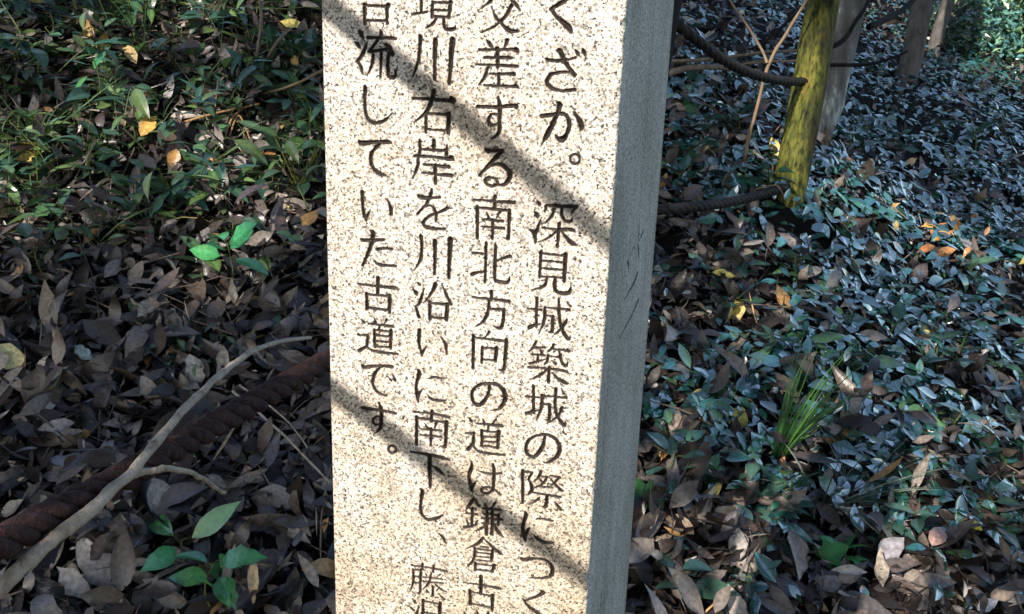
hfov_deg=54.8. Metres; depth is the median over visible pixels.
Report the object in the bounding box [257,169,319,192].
seedling
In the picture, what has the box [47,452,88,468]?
fallen leaf
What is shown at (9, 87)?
seedling
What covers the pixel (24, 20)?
seedling
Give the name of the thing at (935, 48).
seedling
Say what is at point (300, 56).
grass tuft
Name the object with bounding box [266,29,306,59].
seedling
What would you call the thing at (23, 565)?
fallen stick
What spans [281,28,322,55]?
seedling
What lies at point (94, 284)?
fallen twig
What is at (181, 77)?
seedling
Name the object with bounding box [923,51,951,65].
seedling
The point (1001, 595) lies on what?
fallen leaf
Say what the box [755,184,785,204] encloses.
dry tendril
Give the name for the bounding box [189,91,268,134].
seedling
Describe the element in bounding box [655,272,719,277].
fallen twig
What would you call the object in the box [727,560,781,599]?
seedling
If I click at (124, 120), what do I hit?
grass tuft
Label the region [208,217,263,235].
seedling
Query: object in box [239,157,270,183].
seedling
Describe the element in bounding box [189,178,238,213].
seedling
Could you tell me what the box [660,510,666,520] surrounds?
fallen leaf
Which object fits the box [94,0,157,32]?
grass tuft
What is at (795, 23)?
seedling
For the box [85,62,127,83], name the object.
seedling
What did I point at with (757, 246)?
fallen leaf
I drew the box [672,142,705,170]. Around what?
seedling
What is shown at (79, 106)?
seedling
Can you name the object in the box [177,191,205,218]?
seedling
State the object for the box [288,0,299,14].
seedling
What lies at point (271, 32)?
seedling
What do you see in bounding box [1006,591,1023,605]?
fallen leaf
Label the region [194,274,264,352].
fallen twig
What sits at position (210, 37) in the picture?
grass tuft
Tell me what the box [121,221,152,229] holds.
fallen leaf
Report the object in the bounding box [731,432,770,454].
seedling
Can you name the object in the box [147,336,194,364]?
seedling
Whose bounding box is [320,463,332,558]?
fallen twig
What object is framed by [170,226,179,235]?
fallen leaf
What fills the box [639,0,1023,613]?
ground cover
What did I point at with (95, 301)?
fallen twig
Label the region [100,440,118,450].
fallen leaf
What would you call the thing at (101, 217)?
grass tuft
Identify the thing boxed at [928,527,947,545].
fallen leaf
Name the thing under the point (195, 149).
seedling
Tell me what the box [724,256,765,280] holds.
seedling
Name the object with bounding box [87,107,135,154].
grass tuft
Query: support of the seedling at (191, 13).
on the ground at (666, 242)
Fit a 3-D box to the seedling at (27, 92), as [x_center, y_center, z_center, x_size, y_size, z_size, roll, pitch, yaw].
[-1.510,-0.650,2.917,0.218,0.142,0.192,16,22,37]
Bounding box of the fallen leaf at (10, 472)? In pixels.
[0,467,23,483]
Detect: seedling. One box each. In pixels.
[0,0,30,19]
[0,1,31,23]
[0,1,35,56]
[0,33,66,64]
[0,36,62,79]
[0,37,55,72]
[0,61,24,85]
[0,61,29,83]
[0,67,39,95]
[0,109,43,139]
[0,118,60,141]
[0,121,69,176]
[0,135,31,152]
[0,139,51,158]
[0,147,51,170]
[0,155,76,204]
[0,160,36,181]
[0,163,51,204]
[0,165,32,198]
[0,194,54,239]
[0,223,81,279]
[1,0,14,19]
[1,85,22,106]
[2,108,64,144]
[3,135,59,152]
[7,151,58,191]
[7,186,91,240]
[11,70,51,86]
[15,265,42,282]
[17,13,68,36]
[19,70,63,102]
[19,124,83,151]
[21,290,38,303]
[23,24,76,41]
[25,180,69,202]
[30,221,68,255]
[34,5,62,27]
[40,0,55,13]
[45,112,100,137]
[48,0,103,27]
[50,152,117,183]
[51,102,97,124]
[52,8,106,34]
[57,139,112,170]
[61,68,128,109]
[62,0,112,20]
[62,47,86,70]
[62,84,114,115]
[63,34,122,96]
[63,135,122,179]
[67,77,125,96]
[67,155,129,206]
[69,36,139,74]
[69,224,123,273]
[70,8,120,37]
[71,17,123,47]
[74,42,126,70]
[79,29,118,61]
[82,133,135,159]
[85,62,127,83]
[87,201,140,233]
[89,45,133,85]
[90,0,132,19]
[91,65,132,91]
[93,0,130,9]
[93,86,163,143]
[96,126,125,146]
[101,0,158,18]
[102,89,155,115]
[102,173,156,208]
[108,95,170,139]
[108,189,175,233]
[111,0,161,28]
[115,17,155,49]
[115,39,150,64]
[115,159,159,194]
[116,87,131,101]
[116,114,156,148]
[119,2,146,23]
[121,209,178,241]
[124,295,140,309]
[127,116,163,147]
[129,168,189,209]
[134,83,173,116]
[139,0,195,30]
[140,501,239,571]
[142,0,180,15]
[142,167,225,217]
[143,38,201,79]
[144,202,182,225]
[147,118,209,147]
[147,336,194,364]
[148,160,198,178]
[151,17,204,43]
[152,253,175,267]
[155,67,193,98]
[157,0,183,32]
[158,2,181,10]
[162,65,212,85]
[164,49,195,70]
[168,0,205,11]
[168,132,228,184]
[168,171,238,209]
[168,544,267,613]
[173,0,234,38]
[173,40,208,83]
[173,235,228,278]
[174,76,215,97]
[174,138,268,188]
[176,92,228,123]
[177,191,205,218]
[178,64,228,91]
[179,8,220,36]
[179,78,233,124]
[180,111,232,151]
[180,144,232,164]
[184,359,214,377]
[187,334,227,355]
[188,2,238,23]
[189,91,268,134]
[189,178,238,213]
[189,222,268,281]
[191,154,259,213]
[191,333,237,366]
[193,57,228,80]
[199,53,233,77]
[203,316,222,336]
[206,0,255,26]
[208,8,267,33]
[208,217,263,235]
[209,10,253,32]
[213,74,243,102]
[214,74,276,108]
[219,21,269,64]
[224,46,273,95]
[224,98,272,119]
[228,22,264,52]
[228,55,303,99]
[231,173,275,201]
[232,64,274,93]
[235,151,282,181]
[236,0,285,17]
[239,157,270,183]
[242,38,281,65]
[245,160,294,191]
[251,213,306,281]
[252,0,290,19]
[252,70,297,100]
[254,125,288,143]
[254,126,321,167]
[255,60,307,88]
[255,85,323,110]
[256,138,304,169]
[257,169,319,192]
[258,24,298,80]
[260,33,317,70]
[265,31,306,51]
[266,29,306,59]
[266,39,299,64]
[268,165,325,230]
[269,302,304,327]
[270,68,322,102]
[271,71,316,109]
[273,102,324,159]
[276,120,324,153]
[279,38,323,79]
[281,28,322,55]
[287,145,322,172]
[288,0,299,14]
[291,32,322,48]
[294,261,315,281]
[296,2,321,19]
[301,38,322,64]
[303,0,321,16]
[645,430,705,480]
[647,441,681,456]
[650,553,740,599]
[651,416,688,440]
[655,481,668,500]
[661,154,697,195]
[669,137,710,170]
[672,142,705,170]
[676,71,709,101]
[678,111,728,136]
[680,171,699,182]
[681,115,709,131]
[681,399,733,423]
[690,135,728,151]
[691,416,733,447]
[693,137,715,155]
[698,342,739,369]
[701,296,736,325]
[702,83,728,100]
[707,107,736,126]
[708,236,759,277]
[709,157,760,187]
[711,185,727,195]
[714,102,755,130]
[718,280,768,309]
[721,58,745,83]
[723,31,743,42]
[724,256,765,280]
[725,38,737,50]
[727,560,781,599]
[728,101,765,126]
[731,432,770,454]
[732,463,786,489]
[734,78,770,103]
[736,50,763,66]
[737,163,763,188]
[743,17,761,34]
[747,162,794,198]
[747,506,814,557]
[754,463,818,518]
[755,323,802,351]
[758,472,815,507]
[766,97,788,114]
[767,156,776,175]
[772,249,814,281]
[775,21,798,33]
[775,324,790,335]
[794,236,838,264]
[795,402,833,422]
[817,533,872,563]
[820,201,840,212]
[821,421,865,459]
[829,504,865,521]
[830,126,882,164]
[832,343,868,371]
[844,115,872,133]
[846,106,891,139]
[846,495,916,532]
[848,131,880,149]
[852,166,883,185]
[852,467,888,491]
[854,454,904,471]
[857,48,885,71]
[866,62,889,85]
[868,269,914,288]
[873,114,898,134]
[877,301,917,344]
[880,98,894,114]
[880,130,919,152]
[884,506,915,540]
[886,451,929,478]
[891,124,911,140]
[893,351,949,374]
[894,496,939,532]
[901,457,951,475]
[902,218,915,230]
[920,71,945,87]
[921,296,943,314]
[921,338,975,373]
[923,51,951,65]
[926,327,982,359]
[927,400,943,416]
[928,121,957,137]
[929,44,945,56]
[934,297,978,325]
[938,402,983,432]
[941,459,987,512]
[942,39,962,49]
[944,288,974,302]
[949,120,996,157]
[949,254,999,278]
[956,43,976,58]
[958,57,989,75]
[958,482,1021,519]
[959,81,977,94]
[959,297,978,310]
[960,75,978,83]
[962,124,996,143]
[967,59,987,73]
[968,199,1005,224]
[983,512,1022,547]
[987,357,1022,372]
[990,107,1022,126]
[993,154,1019,171]
[1001,509,1023,535]
[1009,357,1023,364]
[1013,437,1023,454]
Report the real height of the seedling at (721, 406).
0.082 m
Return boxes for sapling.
[243,0,262,69]
[729,0,807,163]
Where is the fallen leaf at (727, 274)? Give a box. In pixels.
[712,269,735,277]
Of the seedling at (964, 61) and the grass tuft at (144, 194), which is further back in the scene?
the seedling at (964, 61)
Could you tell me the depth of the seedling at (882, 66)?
5.41 m
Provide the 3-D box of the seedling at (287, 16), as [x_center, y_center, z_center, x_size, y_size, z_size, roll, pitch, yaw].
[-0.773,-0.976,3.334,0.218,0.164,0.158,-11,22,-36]
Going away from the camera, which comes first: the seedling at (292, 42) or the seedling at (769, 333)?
the seedling at (769, 333)
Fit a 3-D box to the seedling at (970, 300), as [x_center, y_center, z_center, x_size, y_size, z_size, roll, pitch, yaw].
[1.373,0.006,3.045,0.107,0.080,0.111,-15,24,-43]
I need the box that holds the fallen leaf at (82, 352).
[74,345,92,359]
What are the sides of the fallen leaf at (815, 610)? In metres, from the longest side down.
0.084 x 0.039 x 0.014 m
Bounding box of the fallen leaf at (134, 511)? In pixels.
[123,507,141,519]
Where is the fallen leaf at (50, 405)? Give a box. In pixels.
[37,402,54,418]
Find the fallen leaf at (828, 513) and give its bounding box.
[816,501,840,526]
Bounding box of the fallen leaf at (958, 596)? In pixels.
[955,591,963,601]
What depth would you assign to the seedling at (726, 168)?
2.99 m
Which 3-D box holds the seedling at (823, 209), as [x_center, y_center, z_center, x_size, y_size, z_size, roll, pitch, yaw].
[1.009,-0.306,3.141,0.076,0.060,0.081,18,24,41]
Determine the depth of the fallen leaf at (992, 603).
1.90 m
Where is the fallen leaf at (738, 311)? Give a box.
[727,300,745,319]
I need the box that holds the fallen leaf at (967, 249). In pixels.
[963,247,971,256]
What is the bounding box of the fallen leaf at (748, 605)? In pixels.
[746,599,751,613]
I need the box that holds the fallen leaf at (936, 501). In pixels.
[933,495,944,505]
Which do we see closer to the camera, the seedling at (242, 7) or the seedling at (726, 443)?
the seedling at (726, 443)
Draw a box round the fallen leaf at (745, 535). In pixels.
[742,531,748,560]
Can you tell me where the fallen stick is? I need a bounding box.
[0,336,311,598]
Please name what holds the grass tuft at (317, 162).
on the ground at (666, 242)
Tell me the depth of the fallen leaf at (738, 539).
1.87 m
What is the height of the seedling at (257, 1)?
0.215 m
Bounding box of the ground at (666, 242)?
[0,0,1023,613]
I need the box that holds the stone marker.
[322,0,673,613]
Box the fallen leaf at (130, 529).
[121,514,133,533]
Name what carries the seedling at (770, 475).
on the ground at (666, 242)
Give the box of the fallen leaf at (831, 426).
[822,421,840,438]
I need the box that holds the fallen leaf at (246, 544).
[230,531,249,548]
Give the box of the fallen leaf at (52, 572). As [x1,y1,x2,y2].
[40,568,56,575]
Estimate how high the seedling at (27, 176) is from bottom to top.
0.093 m
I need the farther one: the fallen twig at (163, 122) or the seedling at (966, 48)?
the seedling at (966, 48)
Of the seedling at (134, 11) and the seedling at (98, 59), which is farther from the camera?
the seedling at (134, 11)
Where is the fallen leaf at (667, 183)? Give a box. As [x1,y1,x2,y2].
[660,175,673,190]
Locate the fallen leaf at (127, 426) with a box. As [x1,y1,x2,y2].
[123,421,135,432]
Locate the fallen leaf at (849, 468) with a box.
[847,459,856,473]
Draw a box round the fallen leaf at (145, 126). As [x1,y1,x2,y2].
[138,116,155,135]
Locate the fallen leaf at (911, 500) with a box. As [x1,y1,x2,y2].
[908,483,917,512]
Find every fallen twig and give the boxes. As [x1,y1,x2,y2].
[1,590,21,598]
[37,11,70,16]
[58,266,73,313]
[79,245,99,317]
[86,296,153,333]
[89,252,179,278]
[92,287,211,317]
[94,375,124,445]
[107,147,135,214]
[129,460,200,519]
[153,98,181,158]
[156,275,221,289]
[179,316,231,333]
[182,102,259,138]
[183,67,280,107]
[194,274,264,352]
[211,81,217,139]
[214,166,293,182]
[232,384,330,483]
[263,27,291,66]
[263,68,322,94]
[267,388,326,445]
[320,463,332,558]
[651,401,712,426]
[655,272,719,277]
[676,90,733,129]
[725,94,778,135]
[747,554,754,582]
[750,8,799,49]
[754,304,818,323]
[776,533,784,590]
[875,196,916,228]
[895,452,938,476]
[899,577,940,601]
[959,445,1020,472]
[1013,572,1023,613]
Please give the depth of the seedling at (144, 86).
2.89 m
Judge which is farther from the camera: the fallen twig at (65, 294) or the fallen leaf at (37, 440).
the fallen twig at (65, 294)
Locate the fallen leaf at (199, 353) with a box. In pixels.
[189,348,203,357]
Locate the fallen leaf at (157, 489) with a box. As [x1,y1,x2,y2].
[147,478,178,528]
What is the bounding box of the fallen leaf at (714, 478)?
[703,474,722,485]
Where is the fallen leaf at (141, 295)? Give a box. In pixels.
[134,293,147,298]
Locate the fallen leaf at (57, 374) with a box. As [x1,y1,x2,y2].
[51,366,68,380]
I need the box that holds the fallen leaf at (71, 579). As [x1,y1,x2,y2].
[56,566,89,599]
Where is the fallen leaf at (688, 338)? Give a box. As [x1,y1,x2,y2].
[683,327,697,349]
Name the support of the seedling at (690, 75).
on the ground at (666, 242)
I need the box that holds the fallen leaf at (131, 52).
[123,45,137,63]
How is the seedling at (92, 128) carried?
on the ground at (666, 242)
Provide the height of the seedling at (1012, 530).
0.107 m
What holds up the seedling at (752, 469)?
on the ground at (666, 242)
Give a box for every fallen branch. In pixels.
[668,64,731,76]
[671,49,796,64]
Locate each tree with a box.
[819,0,915,150]
[894,0,932,83]
[926,0,954,56]
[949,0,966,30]
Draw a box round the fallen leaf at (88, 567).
[76,537,114,586]
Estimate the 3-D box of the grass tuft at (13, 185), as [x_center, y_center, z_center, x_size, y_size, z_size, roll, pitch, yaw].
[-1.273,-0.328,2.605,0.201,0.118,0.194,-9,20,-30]
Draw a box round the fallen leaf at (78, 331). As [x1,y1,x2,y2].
[73,319,84,344]
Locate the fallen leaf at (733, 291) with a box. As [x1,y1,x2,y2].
[730,280,738,297]
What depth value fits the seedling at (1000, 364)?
2.75 m
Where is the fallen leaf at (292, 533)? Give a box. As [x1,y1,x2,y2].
[287,528,310,543]
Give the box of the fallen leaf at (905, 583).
[886,574,919,593]
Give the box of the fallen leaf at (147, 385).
[140,376,160,405]
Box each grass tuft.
[0,77,120,140]
[0,140,10,214]
[0,168,63,195]
[46,28,109,73]
[47,156,79,180]
[73,108,87,152]
[81,191,150,241]
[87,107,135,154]
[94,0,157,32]
[107,141,162,216]
[108,0,160,46]
[110,108,152,156]
[113,85,131,147]
[137,50,194,92]
[141,3,223,67]
[141,22,200,51]
[162,95,194,120]
[176,50,229,98]
[192,72,243,123]
[197,0,224,13]
[199,142,277,185]
[208,14,250,49]
[236,102,290,137]
[236,121,316,155]
[243,56,297,83]
[263,84,324,138]
[273,129,323,188]
[287,32,322,63]
[295,75,324,134]
[301,135,324,182]
[770,325,873,462]
[784,427,964,513]
[813,418,998,497]
[941,143,996,178]
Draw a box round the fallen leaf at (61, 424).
[38,418,74,431]
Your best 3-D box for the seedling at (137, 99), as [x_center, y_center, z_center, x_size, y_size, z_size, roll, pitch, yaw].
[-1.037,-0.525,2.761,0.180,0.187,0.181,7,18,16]
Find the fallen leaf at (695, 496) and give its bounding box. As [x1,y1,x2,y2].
[694,491,700,501]
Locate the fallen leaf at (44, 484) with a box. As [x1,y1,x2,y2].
[40,480,52,489]
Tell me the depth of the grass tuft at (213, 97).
2.90 m
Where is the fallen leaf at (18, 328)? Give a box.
[16,322,23,332]
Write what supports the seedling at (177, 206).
on the ground at (666, 242)
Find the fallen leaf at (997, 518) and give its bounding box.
[969,514,1008,523]
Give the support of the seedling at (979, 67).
on the ground at (666, 242)
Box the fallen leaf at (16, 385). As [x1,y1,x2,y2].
[9,380,62,396]
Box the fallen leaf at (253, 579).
[247,563,258,603]
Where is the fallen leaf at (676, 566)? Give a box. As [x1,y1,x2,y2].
[662,559,682,581]
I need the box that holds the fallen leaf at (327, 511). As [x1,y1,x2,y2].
[310,506,333,514]
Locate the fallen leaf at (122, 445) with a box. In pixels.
[117,442,129,447]
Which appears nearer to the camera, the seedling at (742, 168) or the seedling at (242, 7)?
the seedling at (742, 168)
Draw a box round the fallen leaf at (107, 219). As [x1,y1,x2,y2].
[105,212,117,222]
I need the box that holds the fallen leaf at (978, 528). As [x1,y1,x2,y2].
[973,521,982,530]
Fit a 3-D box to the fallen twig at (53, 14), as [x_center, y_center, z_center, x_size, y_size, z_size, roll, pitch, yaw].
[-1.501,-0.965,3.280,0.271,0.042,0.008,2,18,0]
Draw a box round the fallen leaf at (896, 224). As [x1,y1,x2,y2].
[894,221,898,229]
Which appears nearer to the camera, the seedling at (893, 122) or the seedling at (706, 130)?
the seedling at (706, 130)
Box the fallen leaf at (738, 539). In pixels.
[728,527,747,558]
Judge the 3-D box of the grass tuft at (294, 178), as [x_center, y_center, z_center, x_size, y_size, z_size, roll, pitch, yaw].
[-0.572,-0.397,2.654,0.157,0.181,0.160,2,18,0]
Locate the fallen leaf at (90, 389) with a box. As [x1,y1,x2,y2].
[82,383,97,390]
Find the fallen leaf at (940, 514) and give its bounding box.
[937,510,946,523]
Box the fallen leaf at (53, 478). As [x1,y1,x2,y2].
[43,468,58,481]
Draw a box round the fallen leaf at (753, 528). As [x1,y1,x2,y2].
[739,515,775,533]
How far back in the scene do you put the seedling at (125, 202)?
2.53 m
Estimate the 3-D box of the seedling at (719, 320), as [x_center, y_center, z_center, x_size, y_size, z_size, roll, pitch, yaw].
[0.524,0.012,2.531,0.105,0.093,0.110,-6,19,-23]
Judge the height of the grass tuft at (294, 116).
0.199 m
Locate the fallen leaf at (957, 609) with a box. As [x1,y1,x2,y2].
[952,605,963,613]
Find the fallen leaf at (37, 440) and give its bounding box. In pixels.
[33,435,58,443]
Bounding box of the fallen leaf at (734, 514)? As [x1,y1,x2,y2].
[721,508,738,531]
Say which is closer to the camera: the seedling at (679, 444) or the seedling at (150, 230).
the seedling at (679, 444)
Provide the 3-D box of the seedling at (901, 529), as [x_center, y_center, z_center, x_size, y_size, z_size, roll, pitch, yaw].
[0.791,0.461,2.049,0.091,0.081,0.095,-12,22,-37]
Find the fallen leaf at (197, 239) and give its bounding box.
[193,235,200,261]
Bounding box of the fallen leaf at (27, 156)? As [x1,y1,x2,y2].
[15,142,39,161]
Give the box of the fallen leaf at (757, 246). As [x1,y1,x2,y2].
[749,244,763,248]
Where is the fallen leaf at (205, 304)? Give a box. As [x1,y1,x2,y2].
[200,297,210,318]
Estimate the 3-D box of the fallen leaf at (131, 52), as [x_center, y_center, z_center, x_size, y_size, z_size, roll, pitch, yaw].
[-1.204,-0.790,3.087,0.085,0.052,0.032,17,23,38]
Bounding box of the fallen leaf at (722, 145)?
[717,137,725,158]
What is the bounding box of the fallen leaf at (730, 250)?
[723,247,741,256]
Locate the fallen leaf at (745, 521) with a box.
[740,507,753,539]
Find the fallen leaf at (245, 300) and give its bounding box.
[239,291,252,303]
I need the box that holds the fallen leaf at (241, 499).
[228,489,244,511]
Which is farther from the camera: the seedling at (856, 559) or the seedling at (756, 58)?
the seedling at (756, 58)
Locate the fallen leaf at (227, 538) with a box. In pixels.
[224,533,230,549]
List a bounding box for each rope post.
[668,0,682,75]
[772,0,839,208]
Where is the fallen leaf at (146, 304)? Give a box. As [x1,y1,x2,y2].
[137,299,155,316]
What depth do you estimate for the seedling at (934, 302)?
3.02 m
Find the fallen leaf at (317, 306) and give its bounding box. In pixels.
[297,302,320,327]
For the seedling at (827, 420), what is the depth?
2.24 m
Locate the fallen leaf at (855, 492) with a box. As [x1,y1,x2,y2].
[847,489,857,504]
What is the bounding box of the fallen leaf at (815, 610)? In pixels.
[802,585,820,613]
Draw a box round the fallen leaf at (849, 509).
[840,506,865,526]
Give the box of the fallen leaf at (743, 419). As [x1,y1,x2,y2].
[728,408,747,428]
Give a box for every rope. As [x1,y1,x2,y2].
[0,209,657,564]
[657,182,790,214]
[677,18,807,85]
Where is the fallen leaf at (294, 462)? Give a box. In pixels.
[282,457,303,464]
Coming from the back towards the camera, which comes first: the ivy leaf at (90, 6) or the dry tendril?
the ivy leaf at (90, 6)
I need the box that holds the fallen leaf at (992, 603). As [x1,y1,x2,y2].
[977,598,997,611]
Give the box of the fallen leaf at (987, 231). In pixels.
[984,226,989,234]
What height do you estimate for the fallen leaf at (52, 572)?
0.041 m
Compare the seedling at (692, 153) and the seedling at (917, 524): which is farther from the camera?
the seedling at (692, 153)
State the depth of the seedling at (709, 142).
3.05 m
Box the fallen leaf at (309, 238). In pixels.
[301,230,313,246]
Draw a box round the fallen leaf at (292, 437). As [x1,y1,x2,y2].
[280,433,306,443]
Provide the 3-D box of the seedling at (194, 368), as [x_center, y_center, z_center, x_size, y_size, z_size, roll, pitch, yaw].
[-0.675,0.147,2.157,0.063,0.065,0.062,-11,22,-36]
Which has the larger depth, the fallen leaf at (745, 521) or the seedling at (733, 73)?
the seedling at (733, 73)
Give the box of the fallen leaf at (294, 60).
[290,55,298,64]
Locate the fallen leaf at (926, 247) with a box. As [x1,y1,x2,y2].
[918,244,934,251]
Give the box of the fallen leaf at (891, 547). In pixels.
[878,537,903,559]
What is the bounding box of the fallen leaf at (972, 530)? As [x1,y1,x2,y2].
[953,528,975,544]
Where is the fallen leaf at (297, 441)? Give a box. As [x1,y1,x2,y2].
[287,422,305,450]
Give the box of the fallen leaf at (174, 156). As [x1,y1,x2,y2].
[167,149,180,167]
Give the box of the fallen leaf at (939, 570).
[936,564,956,605]
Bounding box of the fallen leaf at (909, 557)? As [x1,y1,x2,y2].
[901,554,916,561]
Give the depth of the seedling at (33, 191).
2.60 m
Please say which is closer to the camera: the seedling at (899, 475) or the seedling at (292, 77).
the seedling at (899, 475)
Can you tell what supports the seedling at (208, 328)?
on the ground at (666, 242)
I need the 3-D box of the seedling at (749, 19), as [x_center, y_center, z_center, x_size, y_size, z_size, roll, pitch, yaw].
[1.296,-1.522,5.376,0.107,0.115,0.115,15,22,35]
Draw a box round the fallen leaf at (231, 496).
[216,489,237,502]
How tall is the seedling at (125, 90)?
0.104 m
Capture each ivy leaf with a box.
[12,53,49,65]
[85,3,104,11]
[634,478,664,509]
[641,391,663,419]
[652,260,673,277]
[683,98,700,116]
[703,453,728,485]
[814,537,848,569]
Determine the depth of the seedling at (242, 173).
2.68 m
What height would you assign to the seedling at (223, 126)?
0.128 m
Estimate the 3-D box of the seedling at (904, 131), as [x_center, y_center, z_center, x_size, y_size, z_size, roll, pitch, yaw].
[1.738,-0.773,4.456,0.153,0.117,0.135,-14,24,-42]
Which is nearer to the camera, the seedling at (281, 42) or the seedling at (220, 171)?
the seedling at (220, 171)
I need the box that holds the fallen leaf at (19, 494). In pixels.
[7,491,25,498]
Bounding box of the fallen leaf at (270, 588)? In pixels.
[267,585,288,599]
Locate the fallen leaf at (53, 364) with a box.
[50,362,62,383]
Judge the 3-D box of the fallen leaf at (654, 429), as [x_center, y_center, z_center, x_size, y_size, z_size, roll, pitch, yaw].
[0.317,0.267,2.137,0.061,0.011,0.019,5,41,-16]
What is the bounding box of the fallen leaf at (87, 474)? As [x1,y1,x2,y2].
[81,469,90,481]
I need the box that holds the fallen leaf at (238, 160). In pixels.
[233,155,245,168]
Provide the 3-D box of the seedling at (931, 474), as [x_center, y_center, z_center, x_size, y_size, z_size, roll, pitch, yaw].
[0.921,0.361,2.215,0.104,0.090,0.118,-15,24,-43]
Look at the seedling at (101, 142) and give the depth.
2.77 m
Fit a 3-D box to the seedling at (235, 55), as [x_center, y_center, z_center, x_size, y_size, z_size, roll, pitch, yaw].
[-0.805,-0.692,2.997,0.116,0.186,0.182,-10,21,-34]
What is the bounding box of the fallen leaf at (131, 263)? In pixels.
[124,257,134,268]
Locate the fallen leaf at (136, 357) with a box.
[125,346,143,368]
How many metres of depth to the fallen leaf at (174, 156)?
2.74 m
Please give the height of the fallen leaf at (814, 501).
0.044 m
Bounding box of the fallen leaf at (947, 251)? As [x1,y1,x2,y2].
[936,247,955,256]
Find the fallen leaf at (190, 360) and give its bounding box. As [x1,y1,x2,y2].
[184,354,205,389]
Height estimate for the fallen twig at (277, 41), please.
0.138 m
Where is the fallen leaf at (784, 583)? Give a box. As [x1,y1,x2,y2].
[762,575,803,597]
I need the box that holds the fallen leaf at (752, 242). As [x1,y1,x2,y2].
[741,240,763,245]
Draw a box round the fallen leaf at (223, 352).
[216,345,229,387]
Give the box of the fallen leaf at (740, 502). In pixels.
[733,496,744,516]
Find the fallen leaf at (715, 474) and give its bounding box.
[706,465,733,479]
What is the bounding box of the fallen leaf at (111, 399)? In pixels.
[108,395,133,415]
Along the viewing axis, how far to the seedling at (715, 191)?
2.95 m
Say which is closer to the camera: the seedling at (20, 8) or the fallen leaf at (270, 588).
the fallen leaf at (270, 588)
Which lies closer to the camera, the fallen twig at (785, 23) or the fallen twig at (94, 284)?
the fallen twig at (94, 284)
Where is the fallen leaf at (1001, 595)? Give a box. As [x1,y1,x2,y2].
[990,587,1016,600]
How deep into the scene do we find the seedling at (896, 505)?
2.03 m
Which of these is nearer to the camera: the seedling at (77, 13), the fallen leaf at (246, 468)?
the fallen leaf at (246, 468)
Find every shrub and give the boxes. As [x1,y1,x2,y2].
[904,0,1003,46]
[930,0,1023,67]
[979,0,1023,42]
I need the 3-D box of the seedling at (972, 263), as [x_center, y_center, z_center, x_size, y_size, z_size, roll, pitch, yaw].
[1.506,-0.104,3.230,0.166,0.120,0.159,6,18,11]
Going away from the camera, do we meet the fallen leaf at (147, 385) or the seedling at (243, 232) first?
the fallen leaf at (147, 385)
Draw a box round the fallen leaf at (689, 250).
[685,248,697,253]
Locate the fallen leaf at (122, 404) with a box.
[115,400,144,412]
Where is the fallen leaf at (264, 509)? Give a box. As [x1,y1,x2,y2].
[258,505,275,513]
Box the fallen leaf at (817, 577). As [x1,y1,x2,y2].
[806,571,821,585]
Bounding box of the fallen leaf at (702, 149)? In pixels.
[692,145,708,157]
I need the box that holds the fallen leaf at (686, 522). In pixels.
[665,514,693,533]
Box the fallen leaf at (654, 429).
[649,426,662,432]
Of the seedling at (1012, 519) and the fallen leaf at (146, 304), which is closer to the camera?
the seedling at (1012, 519)
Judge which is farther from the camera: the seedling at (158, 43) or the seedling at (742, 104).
the seedling at (742, 104)
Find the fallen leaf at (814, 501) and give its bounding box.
[808,497,817,513]
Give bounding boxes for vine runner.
[256,6,321,9]
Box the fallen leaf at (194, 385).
[177,381,199,390]
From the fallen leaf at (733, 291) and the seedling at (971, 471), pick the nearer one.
the seedling at (971, 471)
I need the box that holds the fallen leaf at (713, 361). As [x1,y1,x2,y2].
[709,359,715,366]
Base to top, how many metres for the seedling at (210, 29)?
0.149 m
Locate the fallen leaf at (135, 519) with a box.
[130,513,147,534]
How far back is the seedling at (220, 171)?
2.61 m
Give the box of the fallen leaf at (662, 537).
[653,534,671,539]
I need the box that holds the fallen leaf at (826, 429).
[818,422,841,440]
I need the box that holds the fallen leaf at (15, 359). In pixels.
[0,343,23,379]
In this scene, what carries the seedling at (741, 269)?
on the ground at (666, 242)
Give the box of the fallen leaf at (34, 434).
[28,431,45,437]
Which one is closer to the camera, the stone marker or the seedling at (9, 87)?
the stone marker
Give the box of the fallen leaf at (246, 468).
[241,452,264,473]
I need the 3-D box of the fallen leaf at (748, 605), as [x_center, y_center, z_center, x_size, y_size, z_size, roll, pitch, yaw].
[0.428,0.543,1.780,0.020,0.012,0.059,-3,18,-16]
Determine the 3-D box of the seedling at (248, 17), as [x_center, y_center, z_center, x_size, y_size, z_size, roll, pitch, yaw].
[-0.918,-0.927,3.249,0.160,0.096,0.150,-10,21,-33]
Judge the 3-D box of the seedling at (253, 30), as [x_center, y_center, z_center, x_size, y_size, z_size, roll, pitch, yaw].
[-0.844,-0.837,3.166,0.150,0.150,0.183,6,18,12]
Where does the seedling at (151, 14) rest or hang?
on the ground at (666, 242)
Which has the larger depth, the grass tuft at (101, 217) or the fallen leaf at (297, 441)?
the grass tuft at (101, 217)

